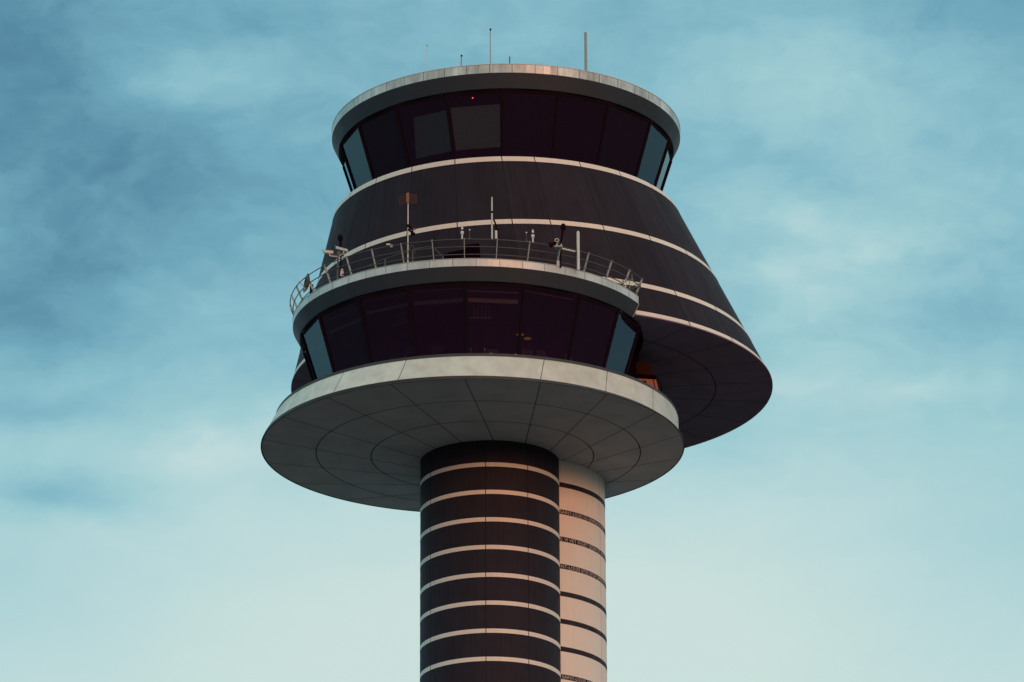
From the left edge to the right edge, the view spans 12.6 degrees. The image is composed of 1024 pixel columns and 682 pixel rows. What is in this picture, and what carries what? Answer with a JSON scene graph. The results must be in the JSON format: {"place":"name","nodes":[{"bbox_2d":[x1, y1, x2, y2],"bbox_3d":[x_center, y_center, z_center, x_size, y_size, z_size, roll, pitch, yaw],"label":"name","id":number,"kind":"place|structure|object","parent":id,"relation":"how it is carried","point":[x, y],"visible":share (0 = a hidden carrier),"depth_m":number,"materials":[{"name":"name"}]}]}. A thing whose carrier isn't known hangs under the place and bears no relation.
{"place":"outdoors","nodes":[
{"label":"outdoors","id":0,"kind":"place"},
{"bbox_2d":[337,234,342,277],"bbox_3d":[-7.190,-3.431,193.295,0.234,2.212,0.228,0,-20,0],"label":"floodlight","id":1,"kind":"object","parent":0,"point":[340,238],"visible":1,"depth_m":193.49,"materials":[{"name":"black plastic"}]},
{"bbox_2d":[0,0,1023,681],"label":"sky","id":2,"kind":"structure","parent":0,"point":[848,174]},
{"label":"ground","id":3,"kind":"structure","parent":0,"visible":0},
{"bbox_2d":[261,63,772,681],"bbox_3d":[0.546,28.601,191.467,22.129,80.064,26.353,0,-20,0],"label":"control tower","id":4,"kind":"structure","parent":3,"relation":"on","point":[505,427],"depth_m":195.20,"materials":[{"name":"paint"}]},
{"bbox_2d":[298,274,312,292],"bbox_3d":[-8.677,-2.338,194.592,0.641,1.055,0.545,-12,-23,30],"label":"satellite dish","id":5,"kind":"object","parent":4,"relation":"on","point":[306,281],"visible":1,"depth_m":194.55,"materials":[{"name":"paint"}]},
{"bbox_2d":[302,342,313,380],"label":"window","id":6,"kind":"structure","parent":4,"relation":"in","point":[305,356],"depth_m":198.05,"materials":[{"name":"black glass"}]},
{"bbox_2d":[300,316,332,379],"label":"window","id":7,"kind":"structure","parent":4,"relation":"in","point":[312,337],"depth_m":194.93,"materials":[{"name":"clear glass"}]},
{"bbox_2d":[332,251,343,278],"bbox_3d":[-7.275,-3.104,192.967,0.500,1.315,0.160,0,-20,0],"label":"camera post","id":8,"kind":"object","parent":4,"relation":"on","point":[338,253],"visible":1,"depth_m":193.04,"materials":[{"name":"grey metal"}]},
{"bbox_2d":[322,250,336,256],"bbox_3d":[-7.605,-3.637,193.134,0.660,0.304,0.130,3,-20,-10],"label":"security camera","id":9,"kind":"object","parent":8,"relation":"attached to","point":[329,252],"visible":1,"depth_m":193.09,"materials":[{"name":"white plastic"}]},
{"bbox_2d":[336,246,347,256],"bbox_3d":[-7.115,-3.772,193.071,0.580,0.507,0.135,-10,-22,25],"label":"security camera","id":10,"kind":"object","parent":8,"relation":"attached to","point":[342,249],"visible":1,"depth_m":193.02,"materials":[{"name":"white plastic"}]},
{"bbox_2d":[317,297,368,372],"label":"window","id":11,"kind":"structure","parent":4,"relation":"in","point":[341,327],"depth_m":192.85,"materials":[{"name":"black glass"}]},
{"bbox_2d":[340,146,355,191],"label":"window","id":12,"kind":"structure","parent":4,"relation":"in","point":[344,167],"depth_m":204.54,"materials":[{"name":"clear glass"}]},
{"bbox_2d":[339,125,371,188],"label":"window","id":13,"kind":"structure","parent":4,"relation":"in","point":[357,164],"depth_m":201.76,"materials":[{"name":"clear glass"}]},
{"bbox_2d":[357,106,406,179],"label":"window","id":14,"kind":"structure","parent":4,"relation":"in","point":[380,137],"depth_m":199.75,"materials":[{"name":"black glass"}]},
{"bbox_2d":[357,286,413,362],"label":"window","id":15,"kind":"structure","parent":4,"relation":"in","point":[385,315],"depth_m":191.35,"materials":[{"name":"black glass"}]},
{"bbox_2d":[365,246,443,267],"bbox_3d":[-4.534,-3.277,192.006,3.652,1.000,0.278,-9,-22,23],"label":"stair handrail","id":16,"kind":"object","parent":4,"relation":"on","point":[405,252],"visible":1,"depth_m":192.01,"materials":[{"name":"grey metal"}]},
{"bbox_2d":[399,193,416,261],"bbox_3d":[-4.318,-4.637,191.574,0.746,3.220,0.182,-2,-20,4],"label":"reflector mast","id":17,"kind":"object","parent":4,"relation":"on","point":[403,203],"visible":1,"depth_m":191.87,"materials":[{"name":"metal"}]},
{"bbox_2d":[394,93,451,167],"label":"window","id":18,"kind":"structure","parent":4,"relation":"in","point":[422,123],"depth_m":198.25,"materials":[{"name":"black glass"}]},
{"bbox_2d":[407,282,464,355],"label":"window","id":19,"kind":"structure","parent":4,"relation":"in","point":[437,311],"depth_m":190.61,"materials":[{"name":"black glass"}]},
{"bbox_2d":[289,238,642,313],"bbox_3d":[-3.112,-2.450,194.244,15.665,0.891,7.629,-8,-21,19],"label":"railing","id":20,"kind":"object","parent":4,"relation":"on","point":[432,248],"visible":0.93,"depth_m":191.94,"materials":[{"name":"grey metal"}]},
{"bbox_2d":[493,219,497,238],"bbox_3d":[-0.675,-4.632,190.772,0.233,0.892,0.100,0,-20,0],"label":"sensor tube","id":21,"kind":"object","parent":20,"relation":"attached to","point":[496,229],"visible":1,"depth_m":190.74,"materials":[{"name":"white plastic"}]},
{"bbox_2d":[445,89,501,159],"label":"window","id":22,"kind":"structure","parent":4,"relation":"in","point":[474,117],"depth_m":197.47,"materials":[{"name":"black glass"}]},
{"bbox_2d":[489,28,490,63],"bbox_3d":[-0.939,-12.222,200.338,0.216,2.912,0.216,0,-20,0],"label":"roof aerial","id":23,"kind":"object","parent":4,"relation":"on","point":[490,45],"visible":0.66,"depth_m":200.54,"materials":[{"name":"metal"}]},
{"bbox_2d":[491,197,492,238],"bbox_3d":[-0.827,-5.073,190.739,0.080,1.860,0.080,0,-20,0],"label":"whip antenna","id":24,"kind":"object","parent":4,"relation":"attached to","point":[491,217],"visible":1,"depth_m":190.71,"materials":[{"name":"metal"}]},
{"bbox_2d":[464,281,522,353],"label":"window","id":25,"kind":"structure","parent":4,"relation":"in","point":[492,310],"depth_m":190.51,"materials":[{"name":"black glass"}]},
{"bbox_2d":[501,89,556,157],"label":"window","id":26,"kind":"structure","parent":4,"relation":"in","point":[527,116],"depth_m":197.38,"materials":[{"name":"black glass"}]},
{"bbox_2d":[517,284,578,359],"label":"window","id":27,"kind":"structure","parent":4,"relation":"in","point":[547,316],"depth_m":191.16,"materials":[{"name":"black glass"}]},
{"bbox_2d":[554,238,561,265],"bbox_3d":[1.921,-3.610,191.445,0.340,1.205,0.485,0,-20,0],"label":"camera stand","id":28,"kind":"object","parent":4,"relation":"on","point":[557,248],"visible":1,"depth_m":191.42,"materials":[{"name":"metal"}]},
{"bbox_2d":[549,241,556,247],"bbox_3d":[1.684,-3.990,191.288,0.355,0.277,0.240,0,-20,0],"label":"loudspeaker","id":29,"kind":"object","parent":28,"relation":"attached to","point":[551,244],"visible":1,"depth_m":191.24,"materials":[{"name":"black plastic"}]},
{"bbox_2d":[560,223,565,267],"bbox_3d":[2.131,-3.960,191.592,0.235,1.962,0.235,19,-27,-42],"label":"floodlight","id":30,"kind":"object","parent":4,"relation":"attached to","point":[563,226],"visible":1,"depth_m":191.70,"materials":[{"name":"black plastic"}]},
{"bbox_2d":[576,231,579,270],"bbox_3d":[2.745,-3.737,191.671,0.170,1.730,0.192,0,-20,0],"label":"white pole","id":31,"kind":"object","parent":4,"relation":"attached to","point":[578,251],"visible":1,"depth_m":191.58,"materials":[{"name":"plastic"}]},
{"bbox_2d":[551,91,606,164],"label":"window","id":32,"kind":"structure","parent":4,"relation":"in","point":[578,120],"depth_m":198.00,"materials":[{"name":"black glass"}]},
{"bbox_2d":[584,32,586,70],"bbox_3d":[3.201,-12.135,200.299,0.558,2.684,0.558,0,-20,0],"label":"roof aerial","id":33,"kind":"object","parent":4,"relation":"on","point":[585,49],"visible":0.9,"depth_m":200.42,"materials":[{"name":"metal"}]},
{"bbox_2d":[567,294,617,366],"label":"window","id":34,"kind":"structure","parent":4,"relation":"in","point":[594,320],"depth_m":192.48,"materials":[{"name":"black glass"}]},
{"bbox_2d":[603,309,640,374],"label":"window","id":35,"kind":"structure","parent":4,"relation":"in","point":[625,332],"depth_m":194.27,"materials":[{"name":"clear glass"}]},
{"bbox_2d":[596,101,649,175],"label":"window","id":36,"kind":"structure","parent":4,"relation":"in","point":[624,131],"depth_m":199.41,"materials":[{"name":"black glass"}]},
{"bbox_2d":[635,119,669,185],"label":"window","id":37,"kind":"structure","parent":4,"relation":"in","point":[655,142],"depth_m":201.27,"materials":[{"name":"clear glass"}]},
{"bbox_2d":[655,138,670,189],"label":"window","id":38,"kind":"structure","parent":4,"relation":"in","point":[666,161],"depth_m":203.34,"materials":[{"name":"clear glass"}]},
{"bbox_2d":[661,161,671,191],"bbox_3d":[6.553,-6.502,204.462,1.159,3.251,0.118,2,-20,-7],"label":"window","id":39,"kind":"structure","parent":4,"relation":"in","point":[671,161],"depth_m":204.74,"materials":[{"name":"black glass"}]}
]}

